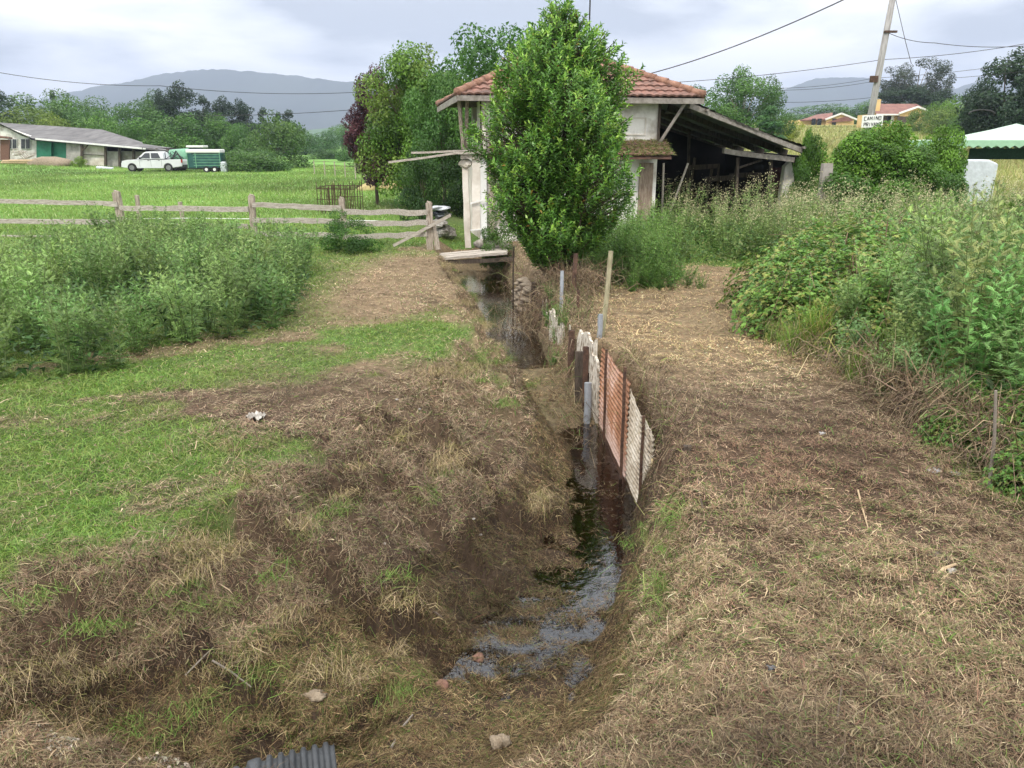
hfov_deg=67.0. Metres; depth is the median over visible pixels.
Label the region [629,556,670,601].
green grass tuft
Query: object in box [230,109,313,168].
round bush
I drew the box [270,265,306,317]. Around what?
thistle plant
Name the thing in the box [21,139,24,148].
window
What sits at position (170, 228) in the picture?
thistle plant
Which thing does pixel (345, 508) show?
green grass tuft
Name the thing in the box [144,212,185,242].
thistle plant
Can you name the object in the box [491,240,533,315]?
dry stems
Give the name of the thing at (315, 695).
stone
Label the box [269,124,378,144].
hills
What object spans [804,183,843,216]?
seeding weed
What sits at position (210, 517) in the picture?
green grass tuft
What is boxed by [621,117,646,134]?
blocked window
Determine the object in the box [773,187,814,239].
seeding weed
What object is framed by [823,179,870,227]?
seeding weed
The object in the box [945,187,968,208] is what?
seeding weed
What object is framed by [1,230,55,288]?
thistle plant
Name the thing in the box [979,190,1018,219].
seeding weed
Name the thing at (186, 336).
thistle plant
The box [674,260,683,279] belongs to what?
nettle clump
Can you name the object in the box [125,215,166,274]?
thistle plant
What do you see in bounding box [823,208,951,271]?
bramble bush
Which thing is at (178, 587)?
green grass tuft
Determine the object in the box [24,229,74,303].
thistle plant
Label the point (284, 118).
conifer
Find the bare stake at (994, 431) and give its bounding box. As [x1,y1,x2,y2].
[987,390,996,489]
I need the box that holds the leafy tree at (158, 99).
[145,88,182,147]
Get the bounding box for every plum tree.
[341,62,402,204]
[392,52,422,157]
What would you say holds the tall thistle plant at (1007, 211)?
on the ground at (434, 428)
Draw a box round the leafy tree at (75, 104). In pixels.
[39,88,82,122]
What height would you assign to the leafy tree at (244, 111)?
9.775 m
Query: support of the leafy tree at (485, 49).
on the ground at (434, 428)
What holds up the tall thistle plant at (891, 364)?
on the ground at (434, 428)
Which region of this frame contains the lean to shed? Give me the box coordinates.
[654,104,810,230]
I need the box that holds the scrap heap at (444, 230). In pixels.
[432,205,456,238]
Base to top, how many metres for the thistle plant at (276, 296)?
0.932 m
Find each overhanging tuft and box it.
[388,372,447,397]
[412,360,467,377]
[438,356,495,373]
[440,297,477,305]
[441,357,497,374]
[443,371,469,380]
[444,278,464,283]
[448,261,468,271]
[457,349,508,366]
[462,312,491,320]
[469,308,486,314]
[475,341,500,353]
[479,321,499,332]
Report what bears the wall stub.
on the ground at (434, 428)
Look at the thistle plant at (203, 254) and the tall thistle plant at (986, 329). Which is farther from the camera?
the thistle plant at (203, 254)
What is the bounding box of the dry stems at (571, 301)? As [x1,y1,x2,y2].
[524,261,623,512]
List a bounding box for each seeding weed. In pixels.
[646,194,689,245]
[655,173,690,227]
[663,168,705,232]
[663,178,696,234]
[666,192,702,262]
[671,177,721,239]
[676,196,704,251]
[695,181,720,229]
[695,186,730,235]
[697,190,733,249]
[700,199,736,243]
[709,184,741,237]
[712,202,736,255]
[714,194,755,258]
[716,191,736,239]
[721,178,767,249]
[724,173,772,231]
[730,201,774,254]
[732,188,775,242]
[736,175,767,239]
[739,199,758,245]
[747,204,785,254]
[748,199,800,255]
[750,158,797,233]
[751,197,780,240]
[752,196,787,247]
[754,180,824,242]
[758,183,785,228]
[767,242,838,280]
[768,184,813,238]
[770,174,796,238]
[771,183,815,243]
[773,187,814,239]
[775,210,797,243]
[777,194,807,230]
[778,187,808,237]
[780,181,816,219]
[781,197,796,227]
[784,173,820,231]
[787,165,832,216]
[789,182,808,218]
[793,192,817,225]
[794,182,850,225]
[800,181,864,246]
[804,179,845,220]
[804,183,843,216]
[805,194,839,228]
[807,198,867,228]
[810,169,868,225]
[812,187,852,215]
[816,183,875,219]
[816,195,853,227]
[818,196,875,223]
[819,177,895,252]
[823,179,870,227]
[824,235,876,277]
[828,182,860,226]
[829,190,875,219]
[835,192,866,221]
[849,187,883,230]
[854,163,893,218]
[854,203,915,250]
[866,182,904,216]
[867,230,916,304]
[868,184,910,225]
[869,184,893,224]
[872,178,915,222]
[873,189,904,214]
[876,272,922,318]
[886,186,915,217]
[888,192,914,221]
[888,195,927,226]
[889,198,909,234]
[897,178,935,214]
[899,170,932,221]
[907,184,943,226]
[920,190,991,277]
[922,179,946,229]
[933,253,1023,374]
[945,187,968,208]
[947,178,965,210]
[969,175,1006,208]
[976,322,1023,392]
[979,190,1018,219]
[984,170,1023,221]
[989,184,1023,214]
[990,182,1022,209]
[995,193,1023,228]
[999,187,1022,215]
[1000,175,1023,204]
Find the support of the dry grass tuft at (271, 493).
on the ground at (434, 428)
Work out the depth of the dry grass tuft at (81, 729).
4.29 m
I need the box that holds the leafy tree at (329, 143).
[305,130,342,152]
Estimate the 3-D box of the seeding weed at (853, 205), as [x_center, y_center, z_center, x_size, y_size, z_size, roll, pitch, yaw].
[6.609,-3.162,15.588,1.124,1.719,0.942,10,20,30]
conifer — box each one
[49,90,55,111]
[199,95,217,133]
[254,106,270,146]
[270,111,281,158]
[279,109,303,155]
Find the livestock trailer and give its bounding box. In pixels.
[174,149,225,172]
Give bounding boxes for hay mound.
[356,176,402,190]
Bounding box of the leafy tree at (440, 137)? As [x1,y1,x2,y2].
[401,67,471,202]
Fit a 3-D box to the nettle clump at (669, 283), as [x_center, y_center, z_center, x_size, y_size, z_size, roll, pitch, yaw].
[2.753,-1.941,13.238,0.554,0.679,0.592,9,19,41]
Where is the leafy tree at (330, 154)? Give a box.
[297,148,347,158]
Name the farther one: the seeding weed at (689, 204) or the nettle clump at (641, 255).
the seeding weed at (689, 204)
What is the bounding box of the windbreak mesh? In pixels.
[968,148,1023,158]
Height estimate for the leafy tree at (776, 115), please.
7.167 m
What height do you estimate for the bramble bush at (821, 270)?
1.228 m
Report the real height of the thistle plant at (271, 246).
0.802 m
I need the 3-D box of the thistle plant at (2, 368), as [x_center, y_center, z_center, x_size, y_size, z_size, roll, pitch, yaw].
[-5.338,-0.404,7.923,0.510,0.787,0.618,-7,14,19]
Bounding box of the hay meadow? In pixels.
[726,124,1023,209]
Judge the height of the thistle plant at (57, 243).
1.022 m
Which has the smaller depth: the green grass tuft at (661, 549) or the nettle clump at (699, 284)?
the green grass tuft at (661, 549)
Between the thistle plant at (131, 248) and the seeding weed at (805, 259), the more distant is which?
the thistle plant at (131, 248)
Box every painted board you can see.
[549,308,557,342]
[557,322,564,344]
[577,330,597,372]
[589,352,599,422]
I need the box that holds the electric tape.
[126,218,377,220]
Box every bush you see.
[10,148,34,158]
[31,109,89,127]
[58,110,125,136]
[69,156,89,167]
[97,116,147,143]
[200,112,247,148]
[217,150,291,172]
[219,122,258,164]
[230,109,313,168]
[245,146,292,168]
[335,145,366,161]
[344,148,371,166]
[715,245,828,318]
[728,257,842,341]
[748,221,878,289]
[766,232,830,261]
[768,242,900,321]
[775,118,805,140]
[777,209,881,252]
[784,133,827,211]
[791,215,902,259]
[796,127,812,215]
[804,142,948,223]
[805,286,911,362]
[812,230,961,309]
[813,128,907,197]
[822,203,919,247]
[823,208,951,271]
[826,253,966,359]
[863,120,953,210]
[879,145,969,214]
[905,105,935,132]
[909,401,988,452]
[913,378,1009,436]
[915,103,962,135]
[920,124,969,206]
[922,93,963,133]
[947,115,970,135]
[961,381,1023,483]
[979,436,1023,504]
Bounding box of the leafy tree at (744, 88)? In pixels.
[702,63,783,146]
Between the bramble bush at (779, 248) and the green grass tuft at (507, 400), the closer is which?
the green grass tuft at (507, 400)
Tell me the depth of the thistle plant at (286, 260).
12.32 m
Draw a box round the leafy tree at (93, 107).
[65,95,110,126]
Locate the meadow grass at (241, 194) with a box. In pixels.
[0,161,463,232]
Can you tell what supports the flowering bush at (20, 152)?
on the ground at (434, 428)
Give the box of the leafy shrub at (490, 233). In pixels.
[479,213,516,269]
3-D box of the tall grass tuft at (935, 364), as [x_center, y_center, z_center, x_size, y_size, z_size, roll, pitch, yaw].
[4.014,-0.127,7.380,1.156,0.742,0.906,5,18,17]
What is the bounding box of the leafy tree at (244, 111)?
[227,98,259,150]
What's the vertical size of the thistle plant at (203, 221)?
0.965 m
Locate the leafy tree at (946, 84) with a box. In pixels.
[925,72,956,96]
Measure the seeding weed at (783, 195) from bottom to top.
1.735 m
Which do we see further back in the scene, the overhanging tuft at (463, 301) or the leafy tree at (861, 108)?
the leafy tree at (861, 108)
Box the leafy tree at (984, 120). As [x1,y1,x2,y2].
[954,46,1023,147]
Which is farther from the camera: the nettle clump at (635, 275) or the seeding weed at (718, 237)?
the seeding weed at (718, 237)
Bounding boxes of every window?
[12,139,16,148]
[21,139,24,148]
[25,139,30,148]
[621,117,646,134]
[897,116,912,123]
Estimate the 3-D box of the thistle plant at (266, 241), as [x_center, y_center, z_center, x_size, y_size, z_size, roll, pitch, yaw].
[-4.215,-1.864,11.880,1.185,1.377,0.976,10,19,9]
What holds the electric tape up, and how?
attached to the wooden stake at (137, 200)
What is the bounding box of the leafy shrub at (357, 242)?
[316,208,384,254]
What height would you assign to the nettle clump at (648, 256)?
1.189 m
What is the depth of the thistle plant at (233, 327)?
9.78 m
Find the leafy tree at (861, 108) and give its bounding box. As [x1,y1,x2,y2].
[845,99,869,117]
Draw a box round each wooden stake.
[134,195,140,215]
[178,202,184,220]
[602,251,612,336]
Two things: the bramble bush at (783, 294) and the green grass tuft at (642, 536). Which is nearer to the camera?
the green grass tuft at (642, 536)
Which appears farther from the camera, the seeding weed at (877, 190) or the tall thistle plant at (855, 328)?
the seeding weed at (877, 190)
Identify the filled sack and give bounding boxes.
[516,277,528,282]
[518,295,530,302]
[519,280,530,286]
[519,290,530,295]
[522,285,530,292]
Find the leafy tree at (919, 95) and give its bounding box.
[883,85,943,123]
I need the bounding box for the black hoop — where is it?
[968,109,994,113]
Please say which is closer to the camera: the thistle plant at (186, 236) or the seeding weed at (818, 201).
the thistle plant at (186, 236)
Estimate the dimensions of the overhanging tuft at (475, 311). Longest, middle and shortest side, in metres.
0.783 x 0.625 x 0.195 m
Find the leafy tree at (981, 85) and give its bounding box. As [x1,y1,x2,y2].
[956,75,1000,147]
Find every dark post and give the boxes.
[530,282,536,314]
[567,330,574,379]
[575,351,582,402]
[582,346,588,411]
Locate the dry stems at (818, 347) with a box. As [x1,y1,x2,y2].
[692,275,913,418]
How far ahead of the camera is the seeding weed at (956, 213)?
12.75 m
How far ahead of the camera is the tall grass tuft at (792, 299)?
9.92 m
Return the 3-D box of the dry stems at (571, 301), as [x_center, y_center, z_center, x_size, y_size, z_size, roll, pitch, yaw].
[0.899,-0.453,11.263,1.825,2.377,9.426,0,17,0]
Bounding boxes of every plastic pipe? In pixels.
[560,271,563,308]
[583,382,591,423]
[597,314,602,338]
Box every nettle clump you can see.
[539,301,559,324]
[542,282,559,303]
[545,340,563,364]
[549,314,568,343]
[550,300,570,319]
[554,305,569,327]
[581,230,616,274]
[584,230,619,263]
[587,258,603,283]
[596,205,648,266]
[599,247,624,281]
[601,203,645,260]
[601,235,637,281]
[602,215,631,246]
[604,218,636,257]
[606,214,653,274]
[607,255,630,284]
[613,212,658,238]
[614,259,632,282]
[620,195,665,248]
[620,225,670,284]
[621,253,652,285]
[621,256,643,291]
[624,226,662,261]
[626,198,670,233]
[626,220,669,282]
[628,194,673,254]
[633,258,657,288]
[634,209,669,248]
[641,230,671,280]
[642,206,703,270]
[644,219,680,271]
[648,200,689,245]
[651,220,704,278]
[653,252,685,289]
[654,268,669,289]
[657,260,674,280]
[658,246,673,276]
[670,267,686,282]
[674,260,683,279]
[678,256,701,286]
[693,269,709,288]
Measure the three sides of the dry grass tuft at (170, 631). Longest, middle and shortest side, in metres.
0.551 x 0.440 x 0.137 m
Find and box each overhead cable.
[0,72,355,93]
[215,110,346,115]
[652,0,842,72]
[684,44,1022,81]
[778,97,870,102]
[796,63,1019,87]
[801,71,1023,89]
[889,33,1020,46]
[896,1,911,63]
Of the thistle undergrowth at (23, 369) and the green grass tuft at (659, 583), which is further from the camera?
the thistle undergrowth at (23, 369)
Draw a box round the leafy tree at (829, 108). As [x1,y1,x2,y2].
[780,103,862,120]
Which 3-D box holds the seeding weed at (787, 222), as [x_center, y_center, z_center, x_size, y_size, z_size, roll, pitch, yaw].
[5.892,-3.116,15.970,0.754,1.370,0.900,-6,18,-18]
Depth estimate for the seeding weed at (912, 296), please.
8.95 m
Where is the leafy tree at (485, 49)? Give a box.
[433,21,530,129]
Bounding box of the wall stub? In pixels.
[815,163,832,215]
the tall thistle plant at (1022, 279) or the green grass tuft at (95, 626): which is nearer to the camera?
the green grass tuft at (95, 626)
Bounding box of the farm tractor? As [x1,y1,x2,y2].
[186,145,207,169]
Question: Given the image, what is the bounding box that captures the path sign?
[861,115,882,127]
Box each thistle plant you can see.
[0,227,13,272]
[0,230,49,302]
[0,244,53,341]
[0,259,35,331]
[0,277,22,353]
[0,302,21,360]
[0,303,18,381]
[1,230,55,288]
[1,253,64,330]
[2,282,55,350]
[10,230,67,296]
[12,225,55,286]
[18,285,90,361]
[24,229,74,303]
[30,250,79,309]
[36,219,74,246]
[38,285,124,374]
[41,215,91,288]
[45,236,81,291]
[53,221,89,250]
[53,288,97,350]
[58,219,90,251]
[61,243,111,300]
[62,269,109,343]
[68,231,119,292]
[74,201,119,237]
[74,288,133,370]
[75,235,129,308]
[76,233,122,285]
[81,226,103,254]
[85,223,128,275]
[88,239,125,300]
[91,219,147,295]
[91,223,125,276]
[100,216,155,280]
[108,212,141,244]
[109,274,169,344]
[112,213,142,243]
[113,211,140,244]
[116,218,144,260]
[119,296,156,354]
[123,231,145,272]
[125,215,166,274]
[128,205,158,245]
[132,242,170,292]
[137,205,172,239]
[137,258,187,337]
[140,227,169,265]
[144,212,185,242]
[145,240,175,280]
[146,230,193,286]
[146,231,185,269]
[146,256,214,343]
[153,225,212,306]
[154,212,185,250]
[154,230,180,252]
[163,233,219,297]
[169,240,200,266]
[171,228,197,246]
[177,215,200,241]
[179,210,203,242]
[179,262,234,332]
[181,222,207,247]
[185,207,203,233]
[186,219,217,252]
[187,210,213,230]
[189,230,221,248]
[189,239,207,271]
[192,235,242,297]
[192,236,224,281]
[198,215,222,227]
[198,240,264,329]
[199,213,278,297]
[200,242,251,318]
[201,222,224,248]
[201,284,247,338]
[204,237,237,277]
[208,219,237,252]
[212,212,242,227]
[213,222,236,244]
[218,213,242,245]
[223,222,268,286]
[223,238,288,320]
[228,224,251,246]
[232,227,261,246]
[233,247,282,309]
[236,222,262,234]
[238,231,286,288]
[240,231,269,253]
[244,264,292,329]
[246,229,273,261]
[251,212,280,249]
[256,235,279,262]
[259,243,301,298]
[270,232,297,279]
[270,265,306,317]
[273,216,322,273]
[273,246,309,289]
[274,230,306,275]
[278,222,306,247]
[279,220,320,268]
[830,269,875,352]
[834,308,879,372]
[852,235,922,344]
[866,335,919,401]
[877,188,1022,364]
[877,199,932,248]
[877,297,930,387]
[885,245,956,339]
[886,258,974,370]
[889,336,948,412]
[897,211,959,262]
[898,221,974,282]
[900,189,992,330]
[911,189,1011,298]
[917,243,1023,408]
[923,367,975,416]
[924,211,1023,364]
[927,177,1023,279]
[927,200,1023,389]
[936,182,1006,244]
[945,188,989,241]
[945,207,1023,322]
[953,208,1023,323]
[973,226,1023,397]
[981,181,1023,360]
[982,295,1023,429]
[991,215,1023,379]
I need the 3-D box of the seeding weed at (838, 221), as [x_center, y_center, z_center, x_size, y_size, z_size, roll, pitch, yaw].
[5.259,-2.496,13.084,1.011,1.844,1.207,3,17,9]
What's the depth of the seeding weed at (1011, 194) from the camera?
18.14 m
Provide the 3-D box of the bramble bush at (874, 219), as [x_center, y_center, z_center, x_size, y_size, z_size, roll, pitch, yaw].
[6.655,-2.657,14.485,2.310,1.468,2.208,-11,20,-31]
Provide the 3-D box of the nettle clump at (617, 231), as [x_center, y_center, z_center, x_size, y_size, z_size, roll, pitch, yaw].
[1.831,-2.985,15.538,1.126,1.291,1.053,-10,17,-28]
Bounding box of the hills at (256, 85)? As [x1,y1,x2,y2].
[0,69,429,139]
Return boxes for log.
[7,162,26,163]
[9,159,31,161]
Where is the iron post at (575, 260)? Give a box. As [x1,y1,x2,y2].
[571,253,577,304]
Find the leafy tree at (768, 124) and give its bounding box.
[752,105,787,152]
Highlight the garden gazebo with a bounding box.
[904,124,1023,147]
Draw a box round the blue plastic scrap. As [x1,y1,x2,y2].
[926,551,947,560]
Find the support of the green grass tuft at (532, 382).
on the ground at (434, 428)
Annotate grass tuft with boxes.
[0,577,84,619]
[0,637,82,709]
[3,695,75,730]
[27,643,94,685]
[35,534,120,572]
[42,653,90,694]
[48,604,178,652]
[52,657,125,703]
[54,697,119,739]
[55,718,113,737]
[57,691,114,734]
[58,612,129,651]
[76,534,144,582]
[78,540,133,573]
[96,698,174,739]
[97,706,198,753]
[119,555,223,606]
[136,573,214,612]
[137,615,201,643]
[140,522,235,556]
[141,526,220,560]
[141,583,228,632]
[148,672,257,745]
[159,544,201,574]
[173,530,258,606]
[178,530,219,558]
[179,502,221,527]
[181,652,263,687]
[193,487,272,521]
[193,620,282,664]
[194,528,272,572]
[194,592,264,621]
[196,595,244,618]
[199,431,247,457]
[199,616,301,680]
[202,617,295,686]
[205,421,292,457]
[205,460,268,487]
[219,637,299,702]
[235,547,330,605]
[237,486,299,508]
[243,591,345,630]
[262,640,362,706]
[263,428,299,445]
[275,504,334,540]
[284,509,336,547]
[304,493,358,522]
[309,447,336,458]
[313,626,375,660]
[314,648,404,704]
[315,494,363,521]
[319,477,379,503]
[328,454,388,479]
[352,665,443,734]
[368,578,453,622]
[369,548,442,602]
[375,419,431,459]
[377,631,424,659]
[377,662,433,711]
[392,484,445,509]
[421,446,478,475]
[423,455,460,481]
[426,437,489,472]
[430,465,474,483]
[437,439,481,449]
[457,372,520,385]
[478,479,505,500]
[484,391,539,410]
[489,398,520,409]
[490,353,523,366]
[495,380,512,389]
[519,484,562,528]
[521,484,574,522]
[525,376,543,390]
[600,558,673,627]
[602,532,634,554]
[622,519,647,535]
[629,527,650,546]
[629,534,679,561]
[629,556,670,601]
[635,481,718,545]
[644,492,680,537]
[650,539,672,560]
[756,316,796,345]
[759,289,862,358]
[765,314,818,357]
[774,283,825,319]
[807,287,871,318]
[811,330,836,358]
[828,339,889,382]
[854,284,942,336]
[857,315,931,367]
[886,338,998,395]
[890,310,962,368]
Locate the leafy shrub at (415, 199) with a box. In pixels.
[394,136,442,220]
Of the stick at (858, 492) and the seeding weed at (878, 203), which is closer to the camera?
the stick at (858, 492)
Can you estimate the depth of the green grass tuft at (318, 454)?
6.08 m
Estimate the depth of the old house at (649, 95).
19.34 m
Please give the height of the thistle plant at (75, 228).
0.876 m
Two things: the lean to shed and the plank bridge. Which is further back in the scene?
the lean to shed
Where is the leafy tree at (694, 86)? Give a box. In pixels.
[690,84,736,139]
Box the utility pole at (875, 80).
[864,0,897,135]
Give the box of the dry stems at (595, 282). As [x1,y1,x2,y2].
[470,248,660,345]
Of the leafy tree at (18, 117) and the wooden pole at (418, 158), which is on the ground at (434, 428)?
the leafy tree at (18, 117)
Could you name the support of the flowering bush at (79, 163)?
on the ground at (434, 428)
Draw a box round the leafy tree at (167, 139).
[126,112,215,148]
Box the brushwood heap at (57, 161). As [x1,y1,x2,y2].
[27,157,72,166]
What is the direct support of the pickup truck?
on the ground at (434, 428)
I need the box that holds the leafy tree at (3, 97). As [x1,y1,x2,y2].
[0,89,20,122]
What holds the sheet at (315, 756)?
on the ground at (434, 428)
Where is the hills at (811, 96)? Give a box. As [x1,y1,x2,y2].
[722,77,1017,123]
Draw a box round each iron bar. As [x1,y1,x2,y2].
[576,290,579,317]
[602,349,607,441]
[619,367,626,479]
[638,416,644,498]
[657,459,660,472]
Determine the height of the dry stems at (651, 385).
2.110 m
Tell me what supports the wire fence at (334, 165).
on the ground at (434, 428)
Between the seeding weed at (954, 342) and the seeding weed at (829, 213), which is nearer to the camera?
the seeding weed at (954, 342)
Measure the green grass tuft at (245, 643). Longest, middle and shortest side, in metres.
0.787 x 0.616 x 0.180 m
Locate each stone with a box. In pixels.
[299,689,327,701]
[473,239,487,248]
[486,240,498,248]
[489,733,511,750]
[496,242,511,248]
[682,444,691,452]
[766,664,777,670]
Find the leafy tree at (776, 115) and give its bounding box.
[755,73,797,136]
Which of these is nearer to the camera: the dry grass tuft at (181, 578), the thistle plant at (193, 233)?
the dry grass tuft at (181, 578)
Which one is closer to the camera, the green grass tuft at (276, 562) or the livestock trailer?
the green grass tuft at (276, 562)
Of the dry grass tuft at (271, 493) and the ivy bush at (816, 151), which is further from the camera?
the ivy bush at (816, 151)
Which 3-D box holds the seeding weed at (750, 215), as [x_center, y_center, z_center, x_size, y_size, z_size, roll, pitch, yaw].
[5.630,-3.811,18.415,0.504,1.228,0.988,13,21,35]
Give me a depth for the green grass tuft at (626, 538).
6.31 m
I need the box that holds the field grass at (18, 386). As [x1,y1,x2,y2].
[0,222,1021,598]
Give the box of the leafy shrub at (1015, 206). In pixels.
[994,199,1023,290]
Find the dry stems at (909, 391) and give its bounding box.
[789,310,1023,535]
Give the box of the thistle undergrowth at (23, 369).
[0,224,311,382]
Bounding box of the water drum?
[220,162,227,171]
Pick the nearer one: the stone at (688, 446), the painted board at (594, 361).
the stone at (688, 446)
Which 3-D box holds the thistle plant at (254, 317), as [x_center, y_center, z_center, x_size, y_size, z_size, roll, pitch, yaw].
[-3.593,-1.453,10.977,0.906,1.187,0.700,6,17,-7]
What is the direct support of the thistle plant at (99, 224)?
on the ground at (434, 428)
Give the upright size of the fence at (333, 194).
1.155 m
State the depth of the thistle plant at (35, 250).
12.25 m
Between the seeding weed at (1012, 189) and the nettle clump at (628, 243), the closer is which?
the nettle clump at (628, 243)
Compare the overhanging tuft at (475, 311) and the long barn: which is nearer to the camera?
the overhanging tuft at (475, 311)
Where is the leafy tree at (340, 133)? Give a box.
[320,122,348,150]
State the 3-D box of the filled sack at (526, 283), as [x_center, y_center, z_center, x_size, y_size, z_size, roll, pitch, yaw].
[0.304,-1.953,15.170,0.366,0.104,0.608,0,17,0]
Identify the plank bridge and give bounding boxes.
[440,248,511,263]
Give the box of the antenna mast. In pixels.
[589,0,590,28]
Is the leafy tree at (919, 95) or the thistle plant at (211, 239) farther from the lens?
the leafy tree at (919, 95)
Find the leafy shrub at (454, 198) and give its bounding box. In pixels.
[437,139,463,217]
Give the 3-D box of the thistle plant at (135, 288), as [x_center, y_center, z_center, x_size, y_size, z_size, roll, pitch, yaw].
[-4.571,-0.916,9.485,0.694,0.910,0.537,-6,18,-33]
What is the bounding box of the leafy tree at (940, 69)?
[880,57,952,104]
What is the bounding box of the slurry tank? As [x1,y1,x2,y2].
[168,148,187,170]
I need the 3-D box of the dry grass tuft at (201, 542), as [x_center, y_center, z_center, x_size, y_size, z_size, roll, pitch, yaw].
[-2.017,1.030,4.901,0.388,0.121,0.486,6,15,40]
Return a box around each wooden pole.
[388,153,454,162]
[411,150,467,153]
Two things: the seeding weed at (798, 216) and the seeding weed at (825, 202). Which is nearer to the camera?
the seeding weed at (798, 216)
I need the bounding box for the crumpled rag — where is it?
[245,410,265,420]
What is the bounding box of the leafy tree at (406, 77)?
[352,40,471,207]
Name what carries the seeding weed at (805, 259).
on the ground at (434, 428)
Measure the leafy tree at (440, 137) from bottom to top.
5.096 m
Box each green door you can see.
[36,140,51,157]
[52,142,65,157]
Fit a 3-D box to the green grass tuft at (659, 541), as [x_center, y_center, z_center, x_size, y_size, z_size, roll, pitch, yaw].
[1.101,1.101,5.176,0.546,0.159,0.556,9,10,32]
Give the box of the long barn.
[0,123,182,167]
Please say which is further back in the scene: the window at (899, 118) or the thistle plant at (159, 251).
the window at (899, 118)
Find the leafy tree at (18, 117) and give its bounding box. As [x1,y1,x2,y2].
[0,105,57,124]
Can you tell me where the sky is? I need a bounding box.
[0,0,1023,108]
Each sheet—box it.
[96,166,113,168]
[233,742,336,767]
[598,347,630,479]
[625,388,654,500]
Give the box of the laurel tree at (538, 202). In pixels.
[460,0,644,281]
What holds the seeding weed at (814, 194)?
on the ground at (434, 428)
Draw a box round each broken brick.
[435,679,448,689]
[473,653,483,661]
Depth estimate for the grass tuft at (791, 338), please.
9.11 m
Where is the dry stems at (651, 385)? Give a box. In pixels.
[590,310,799,636]
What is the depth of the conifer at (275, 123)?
123.97 m
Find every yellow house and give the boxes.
[789,113,856,124]
[856,99,927,127]
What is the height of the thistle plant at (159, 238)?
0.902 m
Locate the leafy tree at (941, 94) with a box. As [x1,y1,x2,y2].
[923,88,962,125]
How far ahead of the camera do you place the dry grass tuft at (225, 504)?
5.10 m
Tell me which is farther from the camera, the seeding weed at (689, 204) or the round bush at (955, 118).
the round bush at (955, 118)
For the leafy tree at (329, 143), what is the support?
on the ground at (434, 428)
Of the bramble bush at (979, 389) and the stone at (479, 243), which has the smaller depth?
the bramble bush at (979, 389)
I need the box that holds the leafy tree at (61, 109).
[0,92,74,125]
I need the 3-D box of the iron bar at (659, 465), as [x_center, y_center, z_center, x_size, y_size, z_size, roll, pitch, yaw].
[1.237,0.984,6.575,0.030,0.730,0.041,0,17,0]
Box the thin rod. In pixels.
[512,246,513,301]
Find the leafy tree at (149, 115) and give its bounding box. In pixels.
[110,98,174,142]
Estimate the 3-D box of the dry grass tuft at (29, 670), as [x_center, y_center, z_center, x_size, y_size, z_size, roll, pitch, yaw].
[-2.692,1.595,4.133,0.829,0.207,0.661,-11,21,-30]
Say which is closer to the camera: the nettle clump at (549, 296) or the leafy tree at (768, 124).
the nettle clump at (549, 296)
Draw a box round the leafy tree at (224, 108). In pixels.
[209,95,240,138]
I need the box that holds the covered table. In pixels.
[958,159,997,209]
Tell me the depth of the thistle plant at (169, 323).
9.76 m
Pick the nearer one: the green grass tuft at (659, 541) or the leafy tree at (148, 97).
the green grass tuft at (659, 541)
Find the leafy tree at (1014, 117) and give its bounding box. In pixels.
[996,74,1023,147]
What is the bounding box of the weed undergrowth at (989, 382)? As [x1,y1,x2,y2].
[579,213,1023,496]
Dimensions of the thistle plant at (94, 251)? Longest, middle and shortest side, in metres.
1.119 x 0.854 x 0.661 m
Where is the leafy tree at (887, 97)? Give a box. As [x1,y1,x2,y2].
[865,87,903,113]
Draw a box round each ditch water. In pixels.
[443,424,635,701]
[455,270,549,368]
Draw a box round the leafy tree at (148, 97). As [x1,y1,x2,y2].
[133,89,163,136]
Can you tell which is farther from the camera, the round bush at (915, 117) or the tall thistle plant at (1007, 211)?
the round bush at (915, 117)
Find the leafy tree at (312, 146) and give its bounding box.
[295,135,323,154]
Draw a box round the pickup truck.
[121,151,187,171]
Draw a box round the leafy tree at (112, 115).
[87,102,137,129]
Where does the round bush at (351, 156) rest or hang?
on the ground at (434, 428)
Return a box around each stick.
[185,643,216,675]
[212,660,251,686]
[390,714,412,747]
[661,163,688,226]
[696,473,702,507]
[836,684,842,724]
[857,489,867,527]
[935,563,956,576]
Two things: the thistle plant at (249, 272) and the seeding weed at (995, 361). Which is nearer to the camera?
the seeding weed at (995, 361)
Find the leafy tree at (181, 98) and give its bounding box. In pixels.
[158,79,210,143]
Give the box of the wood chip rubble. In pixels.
[0,721,192,767]
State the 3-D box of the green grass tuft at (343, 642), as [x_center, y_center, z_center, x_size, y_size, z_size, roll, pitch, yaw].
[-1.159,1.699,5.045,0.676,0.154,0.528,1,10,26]
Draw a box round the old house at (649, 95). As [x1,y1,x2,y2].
[435,48,706,247]
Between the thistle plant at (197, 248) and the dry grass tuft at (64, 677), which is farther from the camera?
the thistle plant at (197, 248)
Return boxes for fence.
[0,190,450,249]
[313,160,388,179]
[316,180,363,212]
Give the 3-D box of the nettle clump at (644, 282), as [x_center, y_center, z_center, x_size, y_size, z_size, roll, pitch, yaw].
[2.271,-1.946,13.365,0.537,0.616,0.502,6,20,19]
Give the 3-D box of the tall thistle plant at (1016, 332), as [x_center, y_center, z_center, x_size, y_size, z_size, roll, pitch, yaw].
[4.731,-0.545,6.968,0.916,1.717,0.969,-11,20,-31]
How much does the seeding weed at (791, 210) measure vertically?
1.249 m
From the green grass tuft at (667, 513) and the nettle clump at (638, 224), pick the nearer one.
the green grass tuft at (667, 513)
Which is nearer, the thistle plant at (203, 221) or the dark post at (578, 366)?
the dark post at (578, 366)
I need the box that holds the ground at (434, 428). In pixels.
[0,124,1023,767]
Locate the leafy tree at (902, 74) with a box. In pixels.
[878,62,919,102]

